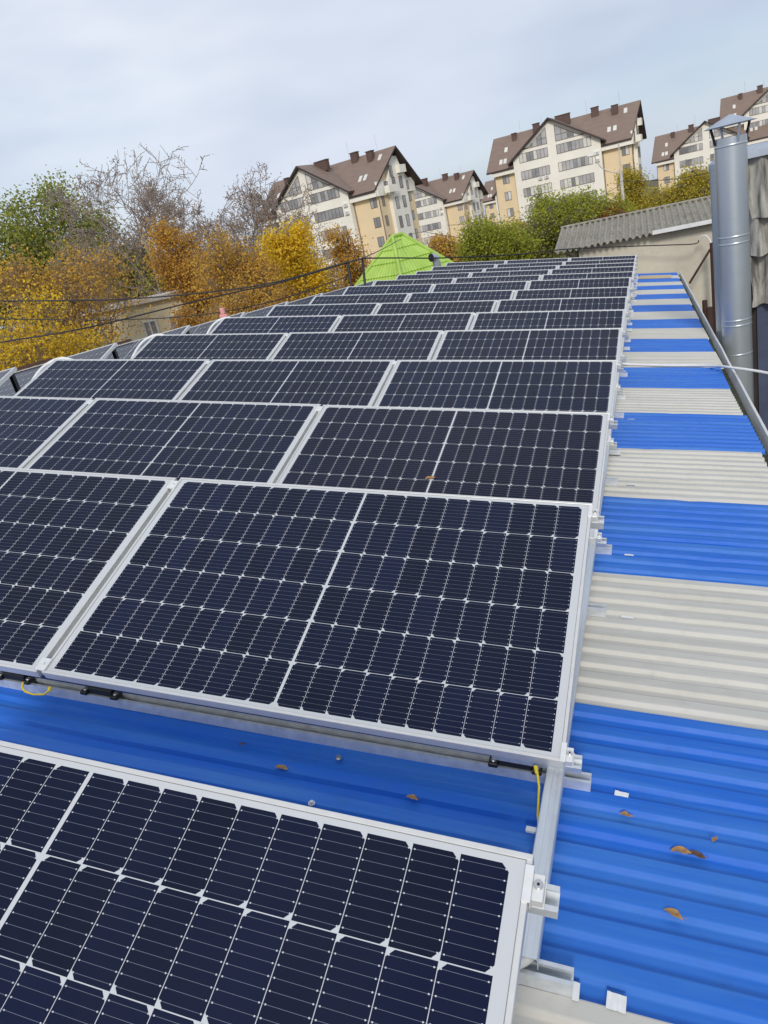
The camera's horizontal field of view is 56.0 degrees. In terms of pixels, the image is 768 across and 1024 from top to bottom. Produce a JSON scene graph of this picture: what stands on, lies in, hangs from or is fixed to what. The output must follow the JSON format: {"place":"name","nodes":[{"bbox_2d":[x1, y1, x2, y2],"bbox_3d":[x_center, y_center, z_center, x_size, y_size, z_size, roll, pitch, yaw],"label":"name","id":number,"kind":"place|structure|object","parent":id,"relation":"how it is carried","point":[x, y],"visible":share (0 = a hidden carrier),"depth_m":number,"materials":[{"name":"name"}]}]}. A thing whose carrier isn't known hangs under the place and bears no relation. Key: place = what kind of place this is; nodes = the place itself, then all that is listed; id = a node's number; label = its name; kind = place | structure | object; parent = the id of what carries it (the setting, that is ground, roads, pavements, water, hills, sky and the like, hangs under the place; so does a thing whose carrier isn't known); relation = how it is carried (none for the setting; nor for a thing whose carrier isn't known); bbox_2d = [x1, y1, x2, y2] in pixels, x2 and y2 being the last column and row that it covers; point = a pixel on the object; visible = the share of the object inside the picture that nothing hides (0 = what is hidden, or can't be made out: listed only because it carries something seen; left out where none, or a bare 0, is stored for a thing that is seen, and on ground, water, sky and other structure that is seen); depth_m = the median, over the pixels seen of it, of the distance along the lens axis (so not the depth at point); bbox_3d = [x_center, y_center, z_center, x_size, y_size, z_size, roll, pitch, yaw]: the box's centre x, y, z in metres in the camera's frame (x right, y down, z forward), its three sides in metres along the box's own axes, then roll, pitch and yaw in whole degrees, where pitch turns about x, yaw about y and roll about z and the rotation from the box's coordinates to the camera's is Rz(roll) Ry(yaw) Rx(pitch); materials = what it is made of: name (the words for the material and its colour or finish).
{"place":"outdoors","nodes":[
{"label":"outdoors","id":0,"kind":"place"},
{"bbox_2d":[0,275,351,320],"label":"overhead cable","id":1,"kind":"object","parent":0,"point":[179,316],"visible":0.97,"depth_m":14.99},
{"bbox_2d":[0,179,658,368],"bbox_3d":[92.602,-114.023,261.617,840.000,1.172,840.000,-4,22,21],"label":"ground","id":2,"kind":"structure","parent":0,"point":[655,183],"depth_m":345.78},
{"bbox_2d":[0,268,125,371],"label":"deciduous tree","id":3,"kind":"object","parent":2,"relation":"on","point":[59,348],"visible":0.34,"depth_m":24.30,"materials":[{"name":"yellow plant"}]},
{"bbox_2d":[0,164,135,364],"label":"deciduous tree","id":4,"kind":"object","parent":2,"relation":"on","point":[17,233],"visible":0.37,"depth_m":49.55,"materials":[{"name":"green plant"}]},
{"bbox_2d":[0,232,163,369],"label":"deciduous tree","id":5,"kind":"object","parent":2,"relation":"on","point":[85,284],"visible":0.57,"depth_m":33.03,"materials":[{"name":"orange plant"}]},
{"bbox_2d":[72,236,199,308],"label":"deciduous tree","id":6,"kind":"object","parent":2,"relation":"on","point":[133,277],"visible":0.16,"depth_m":44.86,"materials":[{"name":"orange plant"}]},
{"bbox_2d":[42,143,241,309],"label":"deciduous tree","id":7,"kind":"object","parent":2,"relation":"on","point":[149,194],"visible":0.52,"depth_m":42.42,"materials":[{"name":"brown plant"}]},
{"bbox_2d":[11,257,322,356],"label":"beige house","id":8,"kind":"structure","parent":2,"relation":"on","point":[159,325],"depth_m":38.82,"materials":[{"name":"concrete"}]},
{"bbox_2d":[136,208,222,332],"bbox_3d":[-9.379,-9.484,36.904,4.598,11.599,5.036,-25,24,-29],"label":"deciduous tree","id":9,"kind":"object","parent":2,"relation":"on","point":[172,275],"visible":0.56,"depth_m":35.55,"materials":[{"name":"orange plant"}]},
{"bbox_2d":[173,220,294,325],"bbox_3d":[-5.794,-8.062,33.100,6.465,10.190,6.758,10,30,45],"label":"deciduous tree","id":10,"kind":"object","parent":2,"relation":"on","point":[235,273],"visible":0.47,"depth_m":31.43,"materials":[{"name":"orange plant"}]},
{"bbox_2d":[166,162,356,307],"bbox_3d":[-5.424,-11.745,38.868,9.410,12.686,7.887,-19,22,-17],"label":"deciduous tree","id":11,"kind":"object","parent":2,"relation":"on","point":[255,209],"visible":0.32,"depth_m":36.70,"materials":[{"name":"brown plant"}]},
{"bbox_2d":[247,212,340,299],"bbox_3d":[-2.088,-6.396,27.629,2.442,9.576,4.907,5,27,39],"label":"deciduous tree","id":12,"kind":"object","parent":2,"relation":"on","point":[292,246],"visible":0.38,"depth_m":25.63,"materials":[{"name":"yellow plant"}]},
{"bbox_2d":[247,232,347,309],"bbox_3d":[-2.968,-6.701,29.551,5.593,9.068,5.038,-9,21,10],"label":"deciduous tree","id":13,"kind":"object","parent":2,"relation":"on","point":[285,290],"visible":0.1,"depth_m":28.20,"materials":[{"name":"orange plant"}]},
{"bbox_2d":[260,136,422,287],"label":"apartment house","id":14,"kind":"structure","parent":2,"relation":"on","point":[370,194],"depth_m":131.70,"materials":[{"name":"paint"}]},
{"bbox_2d":[310,187,339,203],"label":"window","id":15,"kind":"structure","parent":14,"relation":"in","point":[329,194],"depth_m":131.75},
{"bbox_2d":[314,206,343,222],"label":"window","id":16,"kind":"structure","parent":14,"relation":"in","point":[334,213],"depth_m":132.97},
{"bbox_2d":[314,223,372,289],"bbox_3d":[-1.363,-9.946,36.710,2.908,9.240,3.538,3,26,36],"label":"deciduous tree","id":17,"kind":"object","parent":2,"relation":"on","point":[344,248],"visible":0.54,"depth_m":35.36,"materials":[{"name":"orange plant"}]},
{"bbox_2d":[0,272,767,1023],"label":"workshop building","id":18,"kind":"structure","parent":2,"relation":"on","point":[668,734],"depth_m":2.21,"materials":[{"name":"paint"}]},
{"bbox_2d":[0,342,117,395],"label":"solar panel","id":19,"kind":"object","parent":18,"relation":"on","point":[24,377],"visible":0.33,"depth_m":8.94,"materials":[{"name":"glass"}]},
{"bbox_2d":[106,325,190,358],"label":"solar panel","id":20,"kind":"object","parent":18,"relation":"on","point":[125,350],"visible":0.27,"depth_m":10.35,"materials":[{"name":"glass"}]},
{"bbox_2d":[0,740,533,1023],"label":"solar panel","id":21,"kind":"object","parent":18,"relation":"on","point":[130,896],"visible":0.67,"depth_m":1.21,"materials":[{"name":"glass"}]},
{"bbox_2d":[521,864,559,919],"bbox_3d":[0.168,0.618,1.210,0.245,0.071,0.058,4,44,18],"label":"end clamp","id":22,"kind":"object","parent":21,"relation":"attached to","point":[540,896],"visible":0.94,"depth_m":1.17,"materials":[{"name":"metal"}]},
{"bbox_2d":[0,671,591,791],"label":"strut channel","id":23,"kind":"object","parent":18,"relation":"on","point":[423,753],"visible":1,"depth_m":2.27,"materials":[{"name":"metal"}]},
{"bbox_2d":[0,467,176,676],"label":"solar panel","id":24,"kind":"object","parent":23,"relation":"on","point":[68,539],"visible":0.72,"depth_m":2.99,"materials":[{"name":"black glass"}]},
{"bbox_2d":[80,686,121,700],"bbox_3d":[-0.975,0.618,2.485,0.150,0.026,0.036,4,23,18],"label":"black bracket","id":25,"kind":"object","parent":23,"relation":"attached to","point":[111,694],"visible":0.98,"depth_m":2.48,"materials":[{"name":"plastic"}]},
{"bbox_2d":[42,477,592,767],"bbox_3d":[-0.204,0.272,2.581,1.755,0.036,1.038,4,44,18],"label":"solar panel","id":26,"kind":"object","parent":23,"relation":"on","point":[452,621],"visible":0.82,"depth_m":2.48,"materials":[{"name":"black glass"}]},
{"bbox_2d":[488,756,542,775],"bbox_3d":[0.371,0.712,2.042,0.150,0.026,0.036,4,22,18],"label":"connector","id":27,"kind":"object","parent":23,"relation":"attached to","point":[493,763],"visible":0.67,"depth_m":2.04,"materials":[{"name":"plastic"}]},
{"bbox_2d":[491,742,581,774],"bbox_3d":[0.423,0.671,2.006,0.245,0.071,0.058,4,44,18],"label":"end clamp","id":28,"kind":"object","parent":23,"relation":"attached to","point":[570,759],"visible":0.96,"depth_m":1.98,"materials":[{"name":"silver metal"}]},
{"bbox_2d":[347,263,352,285],"bbox_3d":[-0.721,-4.993,15.500,0.055,0.709,0.316,-10,21,8],"label":"thin post","id":29,"kind":"object","parent":18,"relation":"on","point":[349,274],"visible":0.55,"depth_m":15.48,"materials":[{"name":"metal"}]},
{"bbox_2d":[0,263,346,342],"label":"overhead cable","id":30,"kind":"object","parent":29,"relation":"attached to","point":[168,307],"visible":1,"depth_m":13.88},
{"bbox_2d":[361,257,365,285],"bbox_3d":[-0.426,-5.061,15.500,0.056,0.751,0.345,-6,22,17],"label":"thin post","id":31,"kind":"object","parent":18,"relation":"on","point":[363,271],"visible":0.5,"depth_m":15.48,"materials":[{"name":"metal"}]},
{"bbox_2d":[0,258,359,301],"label":"overhead cable","id":32,"kind":"object","parent":31,"relation":"attached to","point":[167,295],"visible":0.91,"depth_m":14.99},
{"bbox_2d":[363,240,698,258],"bbox_3d":[3.870,-6.623,18.370,10.469,1.717,1.283,-22,23,-23],"label":"overhead cable","id":33,"kind":"object","parent":31,"relation":"attached to","point":[511,254],"visible":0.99,"depth_m":18.34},
{"bbox_2d":[518,959,573,997],"bbox_3d":[-2.216,0.782,2.334,5.492,0.038,0.041,4,22,18],"label":"strut channel","id":34,"kind":"object","parent":18,"relation":"on","point":[553,977],"visible":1,"depth_m":1.49,"materials":[{"name":"metal"}]},
{"bbox_2d":[522,303,629,969],"bbox_3d":[3.575,-2.838,10.679,0.056,0.044,20.915,4,22,18],"label":"mounting rail","id":35,"kind":"object","parent":34,"relation":"attached to","point":[545,836],"visible":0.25,"depth_m":1.86,"materials":[{"name":"metal"}]},
{"bbox_2d":[596,544,611,554],"bbox_3d":[-1.532,-0.004,4.250,5.492,0.038,0.041,4,22,18],"label":"strut channel","id":36,"kind":"object","parent":18,"relation":"on","point":[606,550],"visible":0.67,"depth_m":3.39,"materials":[{"name":"metal"}]},
{"bbox_2d":[25,398,320,482],"bbox_3d":[-1.380,-0.401,4.556,1.755,0.035,1.038,4,43,18],"label":"solar panel","id":37,"kind":"object","parent":36,"relation":"on","point":[236,441],"visible":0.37,"depth_m":4.59,"materials":[{"name":"black glass"}]},
{"bbox_2d":[594,530,606,547],"bbox_3d":[0.923,0.122,3.413,0.245,0.071,0.058,4,43,18],"label":"end clamp","id":38,"kind":"object","parent":36,"relation":"attached to","point":[600,541],"visible":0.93,"depth_m":3.37,"materials":[{"name":"silver metal"}]},
{"bbox_2d":[276,405,609,542],"bbox_3d":[0.301,-0.268,3.997,1.755,0.035,1.038,4,43,18],"label":"solar panel","id":39,"kind":"object","parent":38,"relation":"on","point":[544,455],"visible":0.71,"depth_m":4.04,"materials":[{"name":"black glass"}]},
{"bbox_2d":[609,448,620,454],"bbox_3d":[-1.028,-0.583,5.662,5.492,0.038,0.041,4,22,18],"label":"strut channel","id":40,"kind":"object","parent":18,"relation":"on","point":[617,451],"visible":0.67,"depth_m":4.80,"materials":[{"name":"metal"}]},
{"bbox_2d":[178,359,394,405],"bbox_3d":[-0.878,-0.976,5.966,1.755,0.038,1.038,4,43,18],"label":"solar panel","id":41,"kind":"object","parent":40,"relation":"on","point":[345,382],"visible":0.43,"depth_m":6.06,"materials":[{"name":"black glass"}]},
{"bbox_2d":[608,436,616,448],"bbox_3d":[1.427,-0.464,4.822,0.245,0.071,0.058,4,43,18],"label":"end clamp","id":42,"kind":"object","parent":40,"relation":"attached to","point":[613,444],"visible":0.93,"depth_m":4.78,"materials":[{"name":"silver metal"}]},
{"bbox_2d":[374,360,617,445],"bbox_3d":[0.803,-0.854,5.405,1.755,0.035,1.038,4,43,18],"label":"solar panel","id":43,"kind":"object","parent":42,"relation":"on","point":[566,385],"visible":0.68,"depth_m":5.49,"materials":[{"name":"black glass"}]},
{"bbox_2d":[606,991,626,1013],"bbox_3d":[0.467,0.985,1.451,0.038,0.002,0.037,5,23,21],"label":"tape patch","id":44,"kind":"object","parent":18,"relation":"on","point":[615,1002],"visible":1,"depth_m":1.45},
{"bbox_2d":[617,394,625,398],"bbox_3d":[-0.505,-1.183,7.125,5.492,0.038,0.041,4,22,18],"label":"strut channel","id":45,"kind":"object","parent":18,"relation":"on","point":[621,396],"visible":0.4,"depth_m":6.26,"materials":[{"name":"metal"}]},
{"bbox_2d":[270,330,442,360],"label":"solar panel","id":46,"kind":"object","parent":45,"relation":"on","point":[389,345],"visible":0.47,"depth_m":7.55,"materials":[{"name":"black glass"}]},
{"bbox_2d":[615,383,622,393],"bbox_3d":[1.949,-1.073,6.281,0.245,0.071,0.058,4,44,18],"label":"end clamp","id":47,"kind":"object","parent":45,"relation":"attached to","point":[619,390],"visible":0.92,"depth_m":6.24,"materials":[{"name":"silver metal"}]},
{"bbox_2d":[432,328,622,390],"bbox_3d":[1.324,-1.465,6.863,1.755,0.037,1.038,4,43,18],"label":"solar panel","id":48,"kind":"object","parent":47,"relation":"on","point":[564,344],"visible":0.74,"depth_m":6.99,"materials":[{"name":"black glass"}]},
{"bbox_2d":[621,363,767,373],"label":"white cable","id":49,"kind":"object","parent":18,"relation":"on","point":[699,365],"visible":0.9,"depth_m":7.37,"materials":[{"name":"plastic"}]},
{"label":"support leg","id":50,"kind":"object","parent":18,"relation":"on","visible":0},
{"bbox_2d":[189,312,245,333],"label":"solar panel","id":51,"kind":"object","parent":50,"relation":"on","point":[203,328],"visible":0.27,"depth_m":11.76,"materials":[{"name":"grey glass"}]},
{"bbox_2d":[354,232,452,285],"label":"house","id":52,"kind":"structure","parent":2,"relation":"on","point":[406,245],"depth_m":32.73,"materials":[{"name":"green metal"}]},
{"bbox_2d":[423,229,468,261],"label":"deciduous tree","id":53,"kind":"object","parent":2,"relation":"on","point":[438,244],"visible":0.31,"depth_m":69.41,"materials":[{"name":"orange plant"}]},
{"bbox_2d":[413,169,488,245],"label":"apartment house","id":54,"kind":"structure","parent":2,"relation":"on","point":[443,201],"depth_m":200.74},
{"bbox_2d":[482,180,500,225],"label":"apartment house","id":55,"kind":"structure","parent":2,"relation":"on","point":[489,201],"depth_m":261.47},
{"bbox_2d":[446,207,544,261],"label":"deciduous tree","id":56,"kind":"object","parent":2,"relation":"on","point":[486,238],"visible":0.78,"depth_m":57.49,"materials":[{"name":"green plant"}]},
{"bbox_2d":[486,92,646,226],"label":"apartment house","id":57,"kind":"structure","parent":2,"relation":"on","point":[558,150],"depth_m":145.44,"materials":[{"name":"paint"}]},
{"bbox_2d":[519,147,547,162],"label":"window","id":58,"kind":"structure","parent":57,"relation":"in","point":[540,153],"depth_m":147.07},
{"bbox_2d":[521,165,549,179],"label":"window","id":59,"kind":"structure","parent":57,"relation":"in","point":[544,170],"depth_m":148.26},
{"bbox_2d":[556,136,590,153],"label":"window","id":60,"kind":"structure","parent":57,"relation":"in","point":[583,142],"depth_m":143.49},
{"bbox_2d":[558,155,592,171],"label":"window","id":61,"kind":"structure","parent":57,"relation":"in","point":[581,161],"depth_m":144.69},
{"bbox_2d":[560,172,594,188],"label":"window","id":62,"kind":"structure","parent":57,"relation":"in","point":[587,178],"depth_m":145.82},
{"bbox_2d":[509,182,657,258],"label":"deciduous tree","id":63,"kind":"object","parent":2,"relation":"on","point":[549,218],"visible":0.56,"depth_m":60.48,"materials":[{"name":"green plant"}]},
{"bbox_2d":[609,162,653,212],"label":"deciduous tree","id":64,"kind":"object","parent":2,"relation":"on","point":[635,190],"visible":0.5,"depth_m":72.92,"materials":[{"name":"plant"}]},
{"bbox_2d":[644,178,674,210],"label":"deciduous tree","id":65,"kind":"object","parent":2,"relation":"on","point":[651,201],"visible":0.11,"depth_m":77.66,"materials":[{"name":"yellow plant"}]},
{"bbox_2d":[653,156,713,206],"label":"deciduous tree","id":66,"kind":"object","parent":2,"relation":"on","point":[689,188],"visible":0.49,"depth_m":69.37,"materials":[{"name":"yellow plant"}]},
{"bbox_2d":[689,242,716,336],"bbox_3d":[9.152,-5.782,20.696,0.714,3.600,0.130,-4,22,21],"label":"steel bracket","id":67,"kind":"object","parent":2,"relation":"on","point":[710,250],"visible":0.7,"depth_m":20.34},
{"bbox_2d":[651,117,767,192],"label":"apartment house","id":68,"kind":"structure","parent":2,"relation":"on","point":[691,144],"depth_m":196.82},
{"bbox_2d":[708,160,721,345],"bbox_3d":[4.817,-0.439,10.069,0.196,8.244,0.196,-4,22,21],"label":"chimney","id":69,"kind":"object","parent":2,"relation":"on","point":[711,168],"visible":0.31,"depth_m":8.94,"materials":[{"name":"metal"}]},
{"bbox_2d":[704,114,756,404],"bbox_3d":[4.729,-0.455,9.553,0.502,8.676,0.502,-13,21,0],"label":"chimney","id":70,"kind":"object","parent":2,"relation":"on","point":[731,177],"visible":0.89,"depth_m":8.39,"materials":[{"name":"metal"}]},
{"bbox_2d":[720,81,767,129],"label":"apartment house","id":71,"kind":"structure","parent":2,"relation":"on","point":[753,104],"depth_m":191.92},
{"bbox_2d":[0,0,767,328],"label":"sky","id":72,"kind":"structure","parent":0,"point":[284,85],"materials":[{"name":"grey"}]},
{"bbox_2d":[554,195,712,309],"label":"plastered building","id":73,"kind":"structure","parent":0,"point":[684,222],"depth_m":21.24,"materials":[{"name":"paint"}]},
{"bbox_2d":[747,141,767,429],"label":"corrugated shed","id":74,"kind":"structure","parent":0,"point":[758,183],"depth_m":10.18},
{"label":"gap rail","id":75,"kind":"object","parent":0,"visible":0},
{"bbox_2d":[0,396,92,467],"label":"solar panel","id":76,"kind":"object","parent":75,"relation":"on","point":[31,428],"visible":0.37,"depth_m":5.04,"materials":[{"name":"black glass"}]},
{"label":"gap rail","id":77,"kind":"object","parent":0,"visible":0},
{"bbox_2d":[14,359,209,399],"bbox_3d":[-2.563,-1.095,6.521,1.755,0.038,1.038,4,43,18],"label":"solar panel","id":78,"kind":"object","parent":77,"relation":"on","point":[165,379],"visible":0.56,"depth_m":6.62,"materials":[{"name":"black glass"}]},
{"label":"gap rail","id":79,"kind":"object","parent":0,"visible":0},
{"bbox_2d":[131,333,286,360],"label":"solar panel","id":80,"kind":"object","parent":79,"relation":"on","point":[250,346],"visible":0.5,"depth_m":8.11,"materials":[{"name":"black glass"}]},
{"label":"gap rail","id":81,"kind":"object","parent":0,"visible":0},
{"bbox_2d":[265,303,378,316],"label":"solar panel","id":82,"kind":"object","parent":81,"relation":"on","point":[329,309],"visible":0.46,"depth_m":10.99,"materials":[{"name":"black glass"}]},
{"label":"gap rail","id":83,"kind":"object","parent":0,"visible":0},
{"bbox_2d":[309,293,408,303],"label":"solar panel","id":84,"kind":"object","parent":83,"relation":"on","point":[368,298],"visible":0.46,"depth_m":12.43,"materials":[{"name":"black glass"}]},
{"label":"gap rail","id":85,"kind":"object","parent":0,"visible":0},
{"bbox_2d":[470,269,549,276],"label":"solar panel","id":86,"kind":"object","parent":85,"relation":"on","point":[509,273],"visible":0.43,"depth_m":16.16,"materials":[{"name":"black glass"}]},
{"label":"gap rail","id":87,"kind":"object","parent":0,"visible":0},
{"bbox_2d":[395,272,470,279],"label":"solar panel","id":88,"kind":"object","parent":87,"relation":"on","point":[437,275],"visible":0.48,"depth_m":16.71,"materials":[{"name":"black glass"}]},
{"label":"gap rail","id":89,"kind":"object","parent":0,"visible":0},
{"bbox_2d":[484,265,557,271],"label":"solar panel","id":90,"kind":"object","parent":89,"relation":"on","point":[521,268],"visible":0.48,"depth_m":17.59,"materials":[{"name":"black glass"}]},
{"label":"strut channel","id":91,"kind":"object","parent":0,"visible":0},
{"bbox_2d":[332,312,474,331],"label":"solar panel","id":92,"kind":"object","parent":91,"relation":"on","point":[412,322],"visible":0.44,"depth_m":9.02,"materials":[{"name":"black glass"}]},
{"label":"end clamp","id":93,"kind":"object","parent":91,"relation":"attached to","visible":0},
{"bbox_2d":[470,309,625,358],"bbox_3d":[1.829,-2.041,8.275,1.755,0.035,1.038,4,43,18],"label":"solar panel","id":94,"kind":"object","parent":93,"relation":"on","point":[572,319],"visible":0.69,"depth_m":8.46,"materials":[{"name":"black glass"}]},
{"label":"gap rail","id":95,"kind":"object","parent":91,"relation":"attached to","visible":0},
{"bbox_2d":[209,315,340,333],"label":"solar panel","id":96,"kind":"object","parent":95,"relation":"on","point":[282,324],"visible":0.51,"depth_m":9.57,"materials":[{"name":"black glass"}]},
{"label":"strut channel","id":97,"kind":"object","parent":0,"visible":0},
{"bbox_2d":[374,300,496,328],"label":"solar panel","id":98,"kind":"object","parent":97,"relation":"on","point":[440,307],"visible":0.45,"depth_m":10.45,"materials":[{"name":"black glass"}]},
{"label":"end clamp","id":99,"kind":"object","parent":97,"relation":"attached to","visible":0},
{"bbox_2d":[495,296,627,329],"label":"solar panel","id":100,"kind":"object","parent":99,"relation":"on","point":[569,304],"visible":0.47,"depth_m":9.89,"materials":[{"name":"black glass"}]},
{"label":"strut channel","id":101,"kind":"object","parent":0,"visible":0},
{"bbox_2d":[406,290,513,301],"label":"solar panel","id":102,"kind":"object","parent":101,"relation":"on","point":[462,296],"visible":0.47,"depth_m":11.88,"materials":[{"name":"black glass"}]},
{"label":"end clamp","id":103,"kind":"object","parent":101,"relation":"attached to","visible":0},
{"bbox_2d":[513,287,629,320],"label":"solar panel","id":104,"kind":"object","parent":103,"relation":"on","point":[575,292],"visible":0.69,"depth_m":11.32,"materials":[{"name":"black glass"}]},
{"label":"strut channel","id":105,"kind":"object","parent":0,"visible":0},
{"label":"end clamp","id":106,"kind":"object","parent":105,"relation":"attached to","visible":0},
{"bbox_2d":[527,277,630,306],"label":"solar panel","id":107,"kind":"object","parent":106,"relation":"on","point":[583,283],"visible":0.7,"depth_m":12.73,"materials":[{"name":"black glass"}]},
{"label":"gap rail","id":108,"kind":"object","parent":105,"relation":"attached to","visible":0},
{"bbox_2d":[431,281,527,291],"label":"solar panel","id":109,"kind":"object","parent":108,"relation":"on","point":[488,286],"visible":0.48,"depth_m":13.29,"materials":[{"name":"black glass"}]},
{"label":"gap rail","id":110,"kind":"object","parent":105,"relation":"attached to","visible":0},
{"bbox_2d":[342,284,432,294],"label":"solar panel","id":111,"kind":"object","parent":110,"relation":"on","point":[386,289],"visible":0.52,"depth_m":13.84,"materials":[{"name":"black glass"}]},
{"label":"strut channel","id":112,"kind":"object","parent":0,"visible":0},
{"bbox_3d":[4.508,-3.971,13.349,0.245,0.071,0.058,4,43,18],"label":"end clamp","id":113,"kind":"object","parent":112,"relation":"attached to","visible":0},
{"bbox_2d":[541,271,633,297],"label":"solar panel","id":114,"kind":"object","parent":113,"relation":"on","point":[587,275],"visible":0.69,"depth_m":14.17,"materials":[{"name":"black glass"}]},
{"label":"gap rail","id":115,"kind":"object","parent":112,"relation":"attached to","visible":0},
{"bbox_2d":[454,275,540,282],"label":"solar panel","id":116,"kind":"object","parent":115,"relation":"on","point":[497,278],"visible":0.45,"depth_m":14.74,"materials":[{"name":"black glass"}]},
{"label":"gap rail","id":117,"kind":"object","parent":112,"relation":"attached to","visible":0},
{"bbox_2d":[373,278,453,285],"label":"solar panel","id":118,"kind":"object","parent":117,"relation":"on","point":[416,281],"visible":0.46,"depth_m":15.29,"materials":[{"name":"black glass"}]},
{"label":"strut channel","id":119,"kind":"object","parent":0,"visible":0},
{"bbox_3d":[5.015,-4.556,14.770,0.245,0.071,0.058,4,44,18],"label":"end clamp","id":120,"kind":"object","parent":119,"relation":"attached to","visible":0},
{"bbox_2d":[550,266,634,285],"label":"solar panel","id":121,"kind":"object","parent":120,"relation":"on","point":[594,270],"visible":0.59,"depth_m":15.61,"materials":[{"name":"black glass"}]},
{"label":"strut channel","id":122,"kind":"object","parent":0,"visible":0},
{"label":"end clamp","id":123,"kind":"object","parent":122,"relation":"attached to","visible":0},
{"bbox_2d":[558,262,634,268],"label":"solar panel","id":124,"kind":"object","parent":123,"relation":"on","point":[597,265],"visible":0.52,"depth_m":17.04,"materials":[{"name":"black glass"}]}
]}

